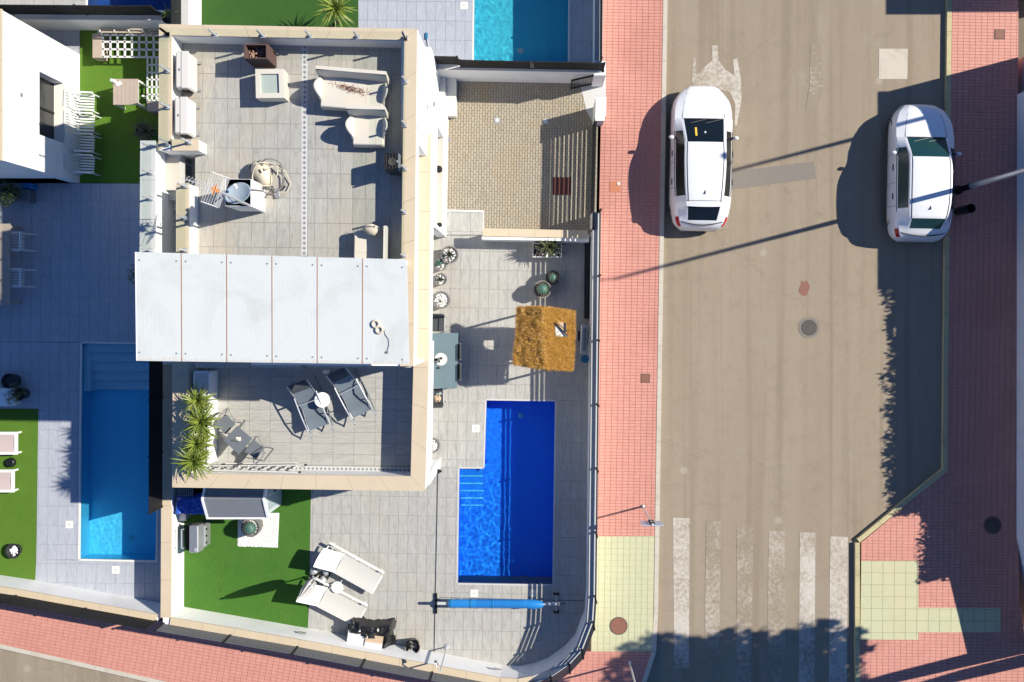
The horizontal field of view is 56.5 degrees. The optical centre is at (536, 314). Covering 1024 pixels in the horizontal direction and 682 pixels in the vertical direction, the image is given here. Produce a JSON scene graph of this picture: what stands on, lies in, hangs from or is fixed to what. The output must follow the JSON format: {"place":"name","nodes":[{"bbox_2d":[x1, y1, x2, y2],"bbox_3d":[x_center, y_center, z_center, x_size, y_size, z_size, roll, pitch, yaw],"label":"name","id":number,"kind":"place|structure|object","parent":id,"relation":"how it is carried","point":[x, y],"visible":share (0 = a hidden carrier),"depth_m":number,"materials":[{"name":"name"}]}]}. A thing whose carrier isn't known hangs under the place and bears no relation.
{"place":"outdoors","nodes":[
{"label":"outdoors","id":0,"kind":"place"},
{"bbox_2d":[0,409,38,579],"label":"neighbour lawn","id":1,"kind":"structure","parent":0,"point":[18,516],"depth_m":28.79,"materials":[{"name":"plant"}]},
{"bbox_2d":[0,468,17,491],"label":"garden lounger","id":2,"kind":"object","parent":1,"relation":"on","point":[7,480],"visible":1,"depth_m":28.49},
{"bbox_2d":[0,431,21,454],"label":"garden lounger","id":3,"kind":"object","parent":1,"relation":"on","point":[8,443],"visible":1,"depth_m":28.48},
{"bbox_2d":[38,30,79,53],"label":"side paving","id":4,"kind":"structure","parent":0,"point":[69,39],"depth_m":28.80,"materials":[{"name":"tile"}]},
{"bbox_2d":[0,9,79,182],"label":"house","id":5,"kind":"structure","parent":4,"relation":"on","point":[39,72],"depth_m":26.35,"materials":[{"name":"paint"}]},
{"bbox_2d":[39,77,53,139],"bbox_3d":[-14.126,-5.886,27.150,0.040,1.400,1.752,0,90,0],"label":"window","id":6,"kind":"structure","parent":5,"relation":"in","point":[46,88],"depth_m":27.41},
{"bbox_2d":[10,13,165,30],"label":"boundary wall","id":7,"kind":"structure","parent":4,"relation":"on","point":[64,22],"depth_m":27.93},
{"bbox_2d":[0,4,161,15],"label":"board fence","id":8,"kind":"object","parent":7,"relation":"on","point":[73,9],"visible":0.98,"depth_m":27.21,"materials":[{"name":"metal"}]},
{"bbox_2d":[0,183,160,602],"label":"neighbour paving","id":9,"kind":"structure","parent":0,"point":[84,242],"depth_m":28.80,"materials":[{"name":"tile"}]},
{"bbox_2d":[0,178,19,207],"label":"bush","id":10,"kind":"object","parent":9,"relation":"on","point":[9,191],"visible":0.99,"depth_m":28.07,"materials":[{"name":"green plant"}]},
{"bbox_2d":[0,224,21,304],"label":"garden table","id":11,"kind":"object","parent":9,"relation":"on","point":[5,264],"visible":1,"depth_m":28.06,"materials":[{"name":"grey wood"}]},
{"bbox_2d":[0,575,160,620],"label":"boundary wall","id":12,"kind":"structure","parent":9,"relation":"on","point":[88,599],"depth_m":28.05,"materials":[{"name":"paint"}]},
{"bbox_2d":[0,593,156,630],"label":"board fence","id":13,"kind":"object","parent":12,"relation":"on","point":[78,612],"visible":1,"depth_m":27.39,"materials":[{"name":"wood"}]},
{"bbox_2d":[77,342,157,561],"bbox_3d":[-12.637,4.146,29.323,2.645,1.053,6.856,0,90,0],"label":"neighbour pool basin","id":14,"kind":"object","parent":9,"relation":"in","point":[80,445],"visible":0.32,"depth_m":28.80,"materials":[{"name":"tile"}]},
{"bbox_2d":[80,343,155,559],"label":"water","id":15,"kind":"structure","parent":14,"relation":"in","point":[118,521],"depth_m":28.87,"materials":[{"name":"blue liquid"}]},
{"bbox_2d":[162,361,179,504],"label":"boundary wall","id":16,"kind":"structure","parent":9,"relation":"on","point":[169,493],"depth_m":27.74,"materials":[{"name":"stone"}]},
{"bbox_2d":[148,361,162,513],"bbox_3d":[-10.895,3.186,27.265,0.050,1.010,4.840,0,90,0],"label":"board fence","id":17,"kind":"object","parent":16,"relation":"on","point":[155,400],"visible":0.85,"depth_m":27.21,"materials":[{"name":"metal"}]},
{"bbox_2d":[0,0,163,12],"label":"paving","id":18,"kind":"structure","parent":0,"point":[46,2],"depth_m":28.80,"materials":[{"name":"tile"}]},
{"bbox_2d":[80,30,158,183],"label":"side lawn","id":19,"kind":"structure","parent":0,"point":[116,148],"depth_m":28.79,"materials":[{"name":"plant"}]},
{"bbox_2d":[63,89,100,114],"bbox_3d":[-13.464,-6.327,28.295,0.675,1.020,0.570,3,90,0],"label":"garden chair","id":20,"kind":"object","parent":19,"relation":"on","point":[81,97],"visible":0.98,"depth_m":28.28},
{"bbox_2d":[63,110,100,134],"bbox_3d":[-13.464,-5.714,28.295,0.675,1.020,0.570,3,90,0],"label":"garden chair","id":21,"kind":"object","parent":19,"relation":"on","point":[77,129],"visible":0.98,"depth_m":28.28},
{"bbox_2d":[63,131,100,154],"bbox_3d":[-13.464,-5.101,28.295,0.675,1.020,0.570,3,90,0],"label":"garden chair","id":22,"kind":"object","parent":19,"relation":"on","point":[81,138],"visible":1,"depth_m":28.29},
{"bbox_2d":[63,153,100,175],"bbox_3d":[-13.464,-4.472,28.295,0.675,1.020,0.570,3,90,0],"label":"garden chair","id":23,"kind":"object","parent":19,"relation":"on","point":[79,171],"visible":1,"depth_m":28.28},
{"bbox_2d":[92,28,158,113],"bbox_3d":[-12.146,-7.264,28.373,2.150,0.855,2.403,0,90,0],"label":"slatted bench","id":24,"kind":"object","parent":19,"relation":"on","point":[100,42],"visible":0.84,"depth_m":28.36,"materials":[{"name":"grey wood"}]},
{"bbox_2d":[113,79,146,109],"bbox_3d":[-12.117,-6.577,28.439,0.733,0.721,0.763,0,90,0],"label":"wooden table","id":25,"kind":"object","parent":19,"relation":"on","point":[126,92],"visible":0.95,"depth_m":28.08,"materials":[{"name":"grey wood"}]},
{"bbox_2d":[126,115,158,142],"bbox_3d":[-11.385,-5.409,28.054,1.150,1.493,1.093,39,90,0],"label":"potted palm","id":26,"kind":"object","parent":19,"relation":"on","point":[144,130],"visible":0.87,"depth_m":27.77,"materials":[{"name":"green plant"}]},
{"bbox_2d":[0,604,434,681],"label":"pavement","id":27,"kind":"structure","parent":0,"point":[140,652],"depth_m":28.80,"materials":[{"name":"brick"}]},
{"bbox_2d":[184,489,310,627],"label":"lawn","id":28,"kind":"structure","parent":0,"point":[263,583],"depth_m":28.79,"materials":[{"name":"plant"}]},
{"bbox_2d":[176,487,202,501],"bbox_3d":[-10.169,5.380,28.262,0.831,1.036,0.813,0,90,0],"label":"storage crate stack","id":29,"kind":"object","parent":28,"relation":"on","point":[188,491],"visible":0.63,"depth_m":27.85,"materials":[{"name":"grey plastic"}]},
{"bbox_2d":[175,492,204,514],"bbox_3d":[-10.160,5.567,28.045,0.949,0.612,0.639,0,90,0],"label":"blue tarpaulin","id":30,"kind":"object","parent":29,"relation":"on","point":[187,504],"visible":0.94,"depth_m":27.81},
{"bbox_2d":[181,521,210,552],"bbox_3d":[-10.072,6.547,28.230,0.635,0.940,0.794,0,90,0],"label":"barbecue grill","id":31,"kind":"object","parent":28,"relation":"on","point":[198,536],"visible":1,"depth_m":27.97,"materials":[{"name":"grey metal"}]},
{"bbox_2d":[201,488,281,518],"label":"garden shed","id":32,"kind":"structure","parent":28,"relation":"on","point":[231,503],"depth_m":26.97,"materials":[{"name":"white paint"}]},
{"bbox_2d":[238,513,278,547],"bbox_3d":[-8.403,6.505,28.774,1.258,0.052,1.054,0,90,0],"label":"gravel bed","id":33,"kind":"object","parent":28,"relation":"on","point":[266,535],"visible":0.61,"depth_m":28.76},
{"bbox_2d":[201,0,357,27],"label":"lawn","id":34,"kind":"structure","parent":0,"point":[299,13],"depth_m":28.79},
{"bbox_2d":[181,0,200,24],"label":"boundary wall","id":35,"kind":"structure","parent":34,"relation":"on","point":[190,12],"depth_m":27.96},
{"bbox_2d":[314,0,359,26],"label":"yucca","id":36,"kind":"object","parent":34,"relation":"on","point":[336,7],"visible":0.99,"depth_m":27.46,"materials":[{"name":"green plant"}]},
{"bbox_2d":[158,0,662,681],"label":"pavement","id":37,"kind":"structure","parent":0,"point":[630,146],"depth_m":28.80,"materials":[{"name":"red tile"}]},
{"bbox_2d":[437,61,605,86],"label":"boundary wall","id":38,"kind":"structure","parent":37,"relation":"on","point":[456,72],"depth_m":27.87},
{"bbox_2d":[458,59,605,70],"bbox_3d":[-0.129,-7.089,27.035,4.116,0.830,0.051,1,90,0],"label":"board fence","id":39,"kind":"object","parent":38,"relation":"on","point":[531,64],"visible":1,"depth_m":26.96,"materials":[{"name":"metal"}]},
{"bbox_2d":[591,536,654,650],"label":"tactile pavement","id":40,"kind":"structure","parent":37,"relation":"on","point":[625,576],"depth_m":28.80,"materials":[{"name":"yellow tile"}]},
{"bbox_2d":[308,210,589,665],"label":"garden paving","id":41,"kind":"structure","parent":0,"point":[487,287],"depth_m":28.80,"materials":[{"name":"tile"}]},
{"bbox_2d":[140,24,449,490],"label":"house","id":42,"kind":"structure","parent":41,"relation":"on","point":[342,188],"depth_m":23.15,"materials":[{"name":"stone"}]},
{"bbox_2d":[174,97,200,137],"bbox_3d":[-8.378,-4.701,22.791,0.420,0.718,0.880,0,90,0],"label":"air conditioner","id":43,"kind":"object","parent":42,"relation":"on","point":[185,108],"visible":1,"depth_m":22.45,"materials":[{"name":"metal"}]},
{"bbox_2d":[176,51,201,92],"bbox_3d":[-8.352,-5.777,22.791,0.420,0.718,0.880,0,90,0],"label":"air conditioner","id":44,"kind":"object","parent":42,"relation":"on","point":[187,62],"visible":1,"depth_m":22.45,"materials":[{"name":"metal"}]},
{"bbox_2d":[193,370,217,465],"bbox_3d":[-8.761,2.703,25.220,0.458,0.760,2.482,0,90,0],"label":"planter trough","id":45,"kind":"object","parent":42,"relation":"on","point":[208,379],"visible":0.27,"depth_m":25.09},
{"bbox_2d":[170,442,215,481],"bbox_3d":[-8.774,3.704,24.321,1.161,1.226,1.186,0,90,0],"label":"yucca","id":46,"kind":"object","parent":45,"relation":"on","point":[192,463],"visible":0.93,"depth_m":24.16,"materials":[{"name":"green plant"}]},
{"bbox_2d":[179,427,216,460],"bbox_3d":[-8.655,3.320,24.421,1.019,1.027,1.172,0,90,0],"label":"yucca","id":47,"kind":"object","parent":45,"relation":"on","point":[195,443],"visible":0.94,"depth_m":24.20,"materials":[{"name":"green plant"}]},
{"bbox_2d":[180,378,217,417],"bbox_3d":[-8.674,2.196,24.408,0.999,1.053,1.069,18,90,0],"label":"yucca","id":48,"kind":"object","parent":45,"relation":"on","point":[197,399],"visible":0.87,"depth_m":24.28,"materials":[{"name":"green plant"}]},
{"bbox_2d":[179,400,221,444],"bbox_3d":[-8.542,2.792,24.335,1.121,1.197,1.262,0,90,0],"label":"yucca","id":49,"kind":"object","parent":45,"relation":"in","point":[200,422],"visible":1,"depth_m":24.13,"materials":[{"name":"green plant"}]},
{"bbox_2d":[184,171,263,212],"bbox_3d":[-7.041,-2.647,21.549,0.956,3.204,0.743,0,90,0],"label":"antenna mast","id":50,"kind":"object","parent":42,"relation":"on","point":[215,189],"visible":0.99,"depth_m":20.34,"materials":[{"name":"metal"}]},
{"bbox_2d":[224,182,250,203],"bbox_3d":[-6.714,-2.735,21.350,0.608,0.448,0.522,0,90,0],"label":"satellite dish","id":51,"kind":"object","parent":50,"relation":"attached to","point":[241,191],"visible":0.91,"depth_m":21.45,"materials":[{"name":"metal"}]},
{"bbox_2d":[224,419,262,453],"bbox_3d":[-7.804,3.264,25.255,0.698,0.710,0.696,43,90,0],"label":"folding table","id":52,"kind":"object","parent":42,"relation":"on","point":[238,447],"visible":0.93,"depth_m":24.90,"materials":[{"name":"grey metal"}]},
{"bbox_2d":[225,179,264,211],"bbox_3d":[-6.894,-2.825,22.580,0.591,1.160,0.634,0,90,0],"label":"ventilation shaft","id":53,"kind":"object","parent":42,"relation":"on","point":[255,199],"visible":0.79,"depth_m":22.45,"materials":[{"name":"white concrete"}]},
{"bbox_2d":[212,462,306,472],"bbox_3d":[-7.421,4.063,25.365,2.500,0.450,0.240,0,90,0],"label":"ladder","id":54,"kind":"object","parent":42,"relation":"on","point":[276,465],"visible":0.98,"depth_m":25.46,"materials":[{"name":"metal"}]},
{"bbox_2d":[244,44,276,67],"bbox_3d":[-6.584,-6.178,22.740,0.582,0.820,0.369,0,90,0],"label":"rattan planter","id":55,"kind":"object","parent":42,"relation":"on","point":[260,55],"visible":1,"depth_m":22.57,"materials":[{"name":"wicker"}]},
{"bbox_2d":[248,160,272,189],"bbox_3d":[-6.610,-3.393,22.907,0.495,0.425,0.735,-31,90,0],"label":"canister vacuum","id":56,"kind":"object","parent":42,"relation":"on","point":[261,175],"visible":0.98,"depth_m":22.78,"materials":[{"name":"beige plastic"}]},
{"bbox_2d":[255,69,288,101],"bbox_3d":[-6.360,-5.517,22.925,0.693,0.450,0.699,0,90,0],"label":"coffee table","id":57,"kind":"object","parent":42,"relation":"on","point":[271,85],"visible":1,"depth_m":22.75,"materials":[{"name":"glass"}]},
{"bbox_2d":[135,252,409,363],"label":"pergola roof","id":58,"kind":"structure","parent":42,"relation":"on","point":[191,307],"depth_m":21.60,"materials":[{"name":"white metal"}]},
{"bbox_2d":[141,27,407,257],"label":"wall lamps","id":59,"kind":"object","parent":42,"relation":"on","point":[189,142],"visible":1,"depth_m":22.40,"materials":[{"name":"metal"}]},
{"bbox_2d":[286,374,332,437],"bbox_3d":[-5.956,2.418,25.078,0.680,1.034,1.568,-20,90,0],"label":"rocking lounger","id":60,"kind":"object","parent":42,"relation":"on","point":[303,392],"visible":0.92,"depth_m":25.18,"materials":[{"name":"fabric"}]},
{"bbox_2d":[326,368,376,424],"bbox_3d":[-4.878,2.087,25.078,0.680,1.034,1.568,-26,90,0],"label":"rocking lounger","id":61,"kind":"object","parent":42,"relation":"on","point":[350,390],"visible":0.97,"depth_m":25.19,"materials":[{"name":"fabric"}]},
{"bbox_2d":[314,65,389,111],"bbox_3d":[-4.394,-5.348,22.750,1.760,0.800,0.882,5,90,0],"label":"sofa","id":62,"kind":"object","parent":42,"relation":"on","point":[338,88],"visible":1,"depth_m":22.75,"materials":[{"name":"beige fabric"}]},
{"bbox_2d":[345,105,388,147],"bbox_3d":[-4.019,-4.479,22.750,1.000,0.800,0.862,1,90,0],"label":"armchair","id":63,"kind":"object","parent":42,"relation":"on","point":[366,126],"visible":1,"depth_m":22.75,"materials":[{"name":"beige fabric"}]},
{"bbox_2d":[353,224,388,258],"bbox_3d":[-3.948,-1.659,22.750,0.862,0.800,0.980,1,90,0],"label":"armchair","id":64,"kind":"object","parent":42,"relation":"on","point":[366,245],"visible":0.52,"depth_m":22.75,"materials":[{"name":"beige fabric"}]},
{"bbox_2d":[384,153,402,174],"bbox_3d":[-3.391,-3.591,22.688,0.362,0.825,0.412,0,90,0],"label":"gas heater","id":65,"kind":"object","parent":42,"relation":"on","point":[393,162],"visible":0.98,"depth_m":22.32,"materials":[{"name":"black metal"}]},
{"bbox_2d":[296,576,367,623],"bbox_3d":[-6.059,8.552,28.375,1.940,0.850,0.746,28,90,0],"label":"sun lounger","id":66,"kind":"object","parent":41,"relation":"on","point":[339,606],"visible":0.74,"depth_m":28.44,"materials":[{"name":"metal"}]},
{"bbox_2d":[313,542,384,593],"bbox_3d":[-5.558,7.552,28.375,1.940,0.850,0.746,29,90,0],"label":"sun lounger","id":67,"kind":"object","parent":41,"relation":"on","point":[353,571],"visible":1,"depth_m":28.44,"materials":[{"name":"metal"}]},
{"bbox_2d":[346,629,385,648],"bbox_3d":[-5.094,9.690,28.494,1.105,0.572,0.505,8,90,0],"label":"plank box","id":68,"kind":"object","parent":41,"relation":"on","point":[378,642],"visible":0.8,"depth_m":28.26,"materials":[{"name":"brown wood"}]},
{"bbox_2d":[348,616,396,638],"bbox_3d":[-4.947,9.313,28.441,1.422,0.658,0.538,9,90,0],"label":"plastic cover","id":69,"kind":"object","parent":68,"relation":"on","point":[370,628],"visible":0.99,"depth_m":28.24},
{"bbox_2d":[161,212,600,681],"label":"garden wall","id":70,"kind":"structure","parent":41,"relation":"on","point":[175,611],"depth_m":27.74,"materials":[{"name":"paint"}]},
{"bbox_2d":[154,622,480,681],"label":"slat fence","id":71,"kind":"object","parent":70,"relation":"on","point":[304,652],"visible":1,"depth_m":27.38,"materials":[{"name":"metal"}]},
{"bbox_2d":[540,208,601,681],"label":"slat fence","id":72,"kind":"object","parent":70,"relation":"on","point":[571,666],"visible":1,"depth_m":27.36,"materials":[{"name":"metal"}]},
{"bbox_2d":[432,333,457,388],"bbox_3d":[-3.049,1.355,28.424,1.479,0.753,1.641,0,90,0],"label":"dining table","id":73,"kind":"object","parent":41,"relation":"on","point":[445,375],"visible":0.57,"depth_m":28.05,"materials":[{"name":"metal"}]},
{"bbox_2d":[446,210,483,234],"bbox_3d":[-2.169,-2.798,29.016,1.145,0.567,0.758,0,90,0],"label":"entrance step","id":74,"kind":"object","parent":41,"relation":"on","point":[464,222],"visible":0.84,"depth_m":28.73,"materials":[{"name":"stone"}]},
{"bbox_2d":[435,592,564,613],"bbox_3d":[-1.102,8.692,28.516,3.938,0.556,0.650,0,90,0],"label":"pool cover roller","id":75,"kind":"object","parent":41,"relation":"on","point":[498,603],"visible":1,"depth_m":28.28,"materials":[{"name":"blue plastic"}]},
{"bbox_2d":[456,399,559,585],"bbox_3d":[-0.911,5.371,29.474,3.227,1.353,5.856,0,90,0],"label":"pool basin","id":76,"kind":"object","parent":41,"relation":"in","point":[481,468],"visible":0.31,"depth_m":28.80,"materials":[{"name":"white tile"}]},
{"bbox_2d":[458,400,554,583],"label":"water","id":77,"kind":"structure","parent":76,"relation":"in","point":[506,499],"depth_m":28.87,"materials":[{"name":"blue liquid"}]},
{"bbox_2d":[482,228,588,242],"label":"driveway wall","id":78,"kind":"structure","parent":41,"relation":"on","point":[530,235],"depth_m":28.00,"materials":[{"name":"paint"}]},
{"bbox_2d":[510,304,577,372],"bbox_3d":[0.214,0.664,27.680,1.931,2.241,1.960,0,90,0],"label":"straw hut","id":79,"kind":"object","parent":41,"relation":"on","point":[543,340],"visible":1,"depth_m":26.84,"materials":[{"name":"brown plant"}]},
{"bbox_2d":[529,236,565,259],"bbox_3d":[0.326,-1.987,28.271,1.119,1.058,0.906,0,90,0],"label":"planter box","id":80,"kind":"object","parent":41,"relation":"on","point":[547,249],"visible":1,"depth_m":28.26,"materials":[{"name":"white paint"}]},
{"bbox_2d":[584,237,589,318],"bbox_3d":[1.520,-1.113,28.665,0.137,0.270,2.453,0,90,0],"label":"gate pocket","id":81,"kind":"object","parent":41,"relation":"on","point":[587,280],"visible":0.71,"depth_m":28.55,"materials":[{"name":"metal"}]},
{"bbox_2d":[0,0,945,681],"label":"road","id":82,"kind":"structure","parent":0,"point":[774,418],"depth_m":28.92,"materials":[{"name":"asphalt"}]},
{"bbox_2d":[0,644,165,681],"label":"kerb","id":83,"kind":"structure","parent":82,"relation":"on","point":[76,663],"depth_m":28.79,"materials":[{"name":"concrete"}]},
{"bbox_2d":[642,0,667,681],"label":"kerb","id":84,"kind":"structure","parent":82,"relation":"on","point":[659,369],"depth_m":28.79,"materials":[{"name":"concrete"}]},
{"bbox_2d":[673,518,689,668],"bbox_3d":[4.395,8.460,28.916,0.500,0.004,4.597,0,90,0],"label":"crossing stripe","id":85,"kind":"object","parent":82,"relation":"on","point":[681,581],"visible":1,"depth_m":28.91,"materials":[{"name":"paint"}]},
{"bbox_2d":[668,86,738,231],"bbox_3d":[4.883,-4.665,28.168,2.057,1.500,4.310,1,90,0],"label":"parked car","id":86,"kind":"object","parent":82,"relation":"on","point":[700,164],"visible":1,"depth_m":27.76,"materials":[{"name":"white metal"}]},
{"bbox_2d":[704,521,720,676],"bbox_3d":[5.347,8.623,28.916,0.452,0.004,4.726,1,90,0],"label":"crossing stripe","id":87,"kind":"object","parent":82,"relation":"on","point":[712,596],"visible":1,"depth_m":28.91,"materials":[{"name":"paint"}]},
{"bbox_2d":[692,46,741,125],"bbox_3d":[5.738,-7.089,28.916,2.380,0.004,1.503,45,90,0],"label":"road arrow","id":88,"kind":"object","parent":82,"relation":"on","point":[714,73],"visible":0.91,"depth_m":28.91,"materials":[{"name":"paint"}]},
{"bbox_2d":[736,527,752,681],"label":"crossing stripe","id":89,"kind":"object","parent":82,"relation":"on","point":[744,600],"visible":1,"depth_m":28.91,"materials":[{"name":"paint"}]},
{"bbox_2d":[732,161,815,188],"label":"asphalt repair","id":90,"kind":"structure","parent":82,"relation":"on","point":[772,175],"depth_m":28.91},
{"bbox_2d":[767,531,784,681],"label":"crossing stripe","id":91,"kind":"object","parent":82,"relation":"on","point":[776,618],"visible":1,"depth_m":28.91,"materials":[{"name":"paint"}]},
{"bbox_2d":[798,532,814,681],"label":"crossing stripe","id":92,"kind":"object","parent":82,"relation":"on","point":[807,614],"visible":1,"depth_m":28.91,"materials":[{"name":"paint"}]},
{"bbox_2d":[798,317,819,337],"bbox_3d":[8.276,0.389,28.913,0.645,0.014,0.645,0,90,0],"label":"manhole cover","id":93,"kind":"object","parent":82,"relation":"on","point":[808,327],"visible":1,"depth_m":28.91,"materials":[{"name":"metal"}]},
{"bbox_2d":[805,43,822,109],"bbox_3d":[8.486,-7.226,28.916,0.489,0.004,2.046,5,90,0],"label":"faint lane marking","id":94,"kind":"object","parent":82,"relation":"on","point":[815,87],"visible":1,"depth_m":28.91,"materials":[{"name":"paint"}]},
{"bbox_2d":[829,536,847,681],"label":"crossing stripe","id":95,"kind":"object","parent":82,"relation":"on","point":[838,610],"visible":1,"depth_m":28.91,"materials":[{"name":"paint"}]},
{"bbox_2d":[879,49,907,78],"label":"painted square","id":96,"kind":"structure","parent":82,"relation":"on","point":[893,63],"depth_m":28.91,"materials":[{"name":"paint"}]},
{"bbox_2d":[854,0,951,681],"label":"kerb","id":97,"kind":"structure","parent":82,"relation":"on","point":[901,504],"depth_m":28.79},
{"bbox_2d":[884,104,961,242],"bbox_3d":[11.394,-4.227,28.170,2.067,1.495,4.090,1,90,0],"label":"parked car","id":98,"kind":"object","parent":82,"relation":"on","point":[919,177],"visible":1,"depth_m":27.81,"materials":[{"name":"white metal"}]},
{"bbox_2d":[358,0,592,61],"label":"paving","id":99,"kind":"structure","parent":0,"point":[446,25],"depth_m":28.80,"materials":[{"name":"tile"}]},
{"bbox_2d":[472,0,569,61],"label":"pool basin","id":100,"kind":"object","parent":99,"relation":"in","point":[568,30],"visible":0.01,"depth_m":28.80,"materials":[{"name":"white tile"}]},
{"bbox_2d":[474,0,567,61],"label":"water","id":101,"kind":"structure","parent":100,"relation":"in","point":[520,30],"depth_m":28.87,"materials":[{"name":"blue liquid"}]},
{"bbox_2d":[593,0,602,61],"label":"boundary wall","id":102,"kind":"structure","parent":99,"relation":"on","point":[596,30],"depth_m":27.77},
{"bbox_2d":[447,81,597,234],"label":"driveway","id":103,"kind":"structure","parent":0,"point":[511,164],"depth_m":28.80,"materials":[{"name":"tile"}]},
{"bbox_2d":[439,76,456,117],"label":"step blocks","id":104,"kind":"structure","parent":103,"relation":"on","point":[448,92],"depth_m":28.48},
{"bbox_2d":[580,77,605,120],"bbox_3d":[1.694,-6.468,28.822,0.806,0.056,1.613,0,90,0],"label":"driveway threshold","id":105,"kind":"object","parent":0,"point":[590,94],"visible":0.41,"depth_m":28.79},
{"bbox_2d":[549,651,651,681],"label":"corner pavement","id":106,"kind":"structure","parent":0,"point":[603,666],"depth_m":28.80,"materials":[{"name":"red tile"}]},
{"bbox_2d":[596,0,1023,629],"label":"ground","id":107,"kind":"structure","parent":0,"point":[1020,28],"depth_m":30.40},
{"bbox_2d":[859,0,1023,681],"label":"pavement","id":108,"kind":"structure","parent":0,"point":[939,585],"depth_m":28.80,"materials":[{"name":"red tile"}]},
{"bbox_2d":[954,168,1023,194],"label":"street lamp","id":109,"kind":"object","parent":108,"relation":"on","point":[958,189],"visible":0.95,"depth_m":26.87,"materials":[{"name":"metal"}]},
{"bbox_2d":[1016,92,1023,625],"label":"boundary wall","id":110,"kind":"structure","parent":108,"relation":"on","point":[1020,327],"depth_m":28.59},
{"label":"rear pool basin","id":111,"kind":"structure","parent":0,"visible":0},
{"bbox_2d":[88,0,170,9],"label":"water","id":112,"kind":"structure","parent":111,"relation":"in","point":[158,4],"depth_m":28.87,"materials":[{"name":"blue liquid"}]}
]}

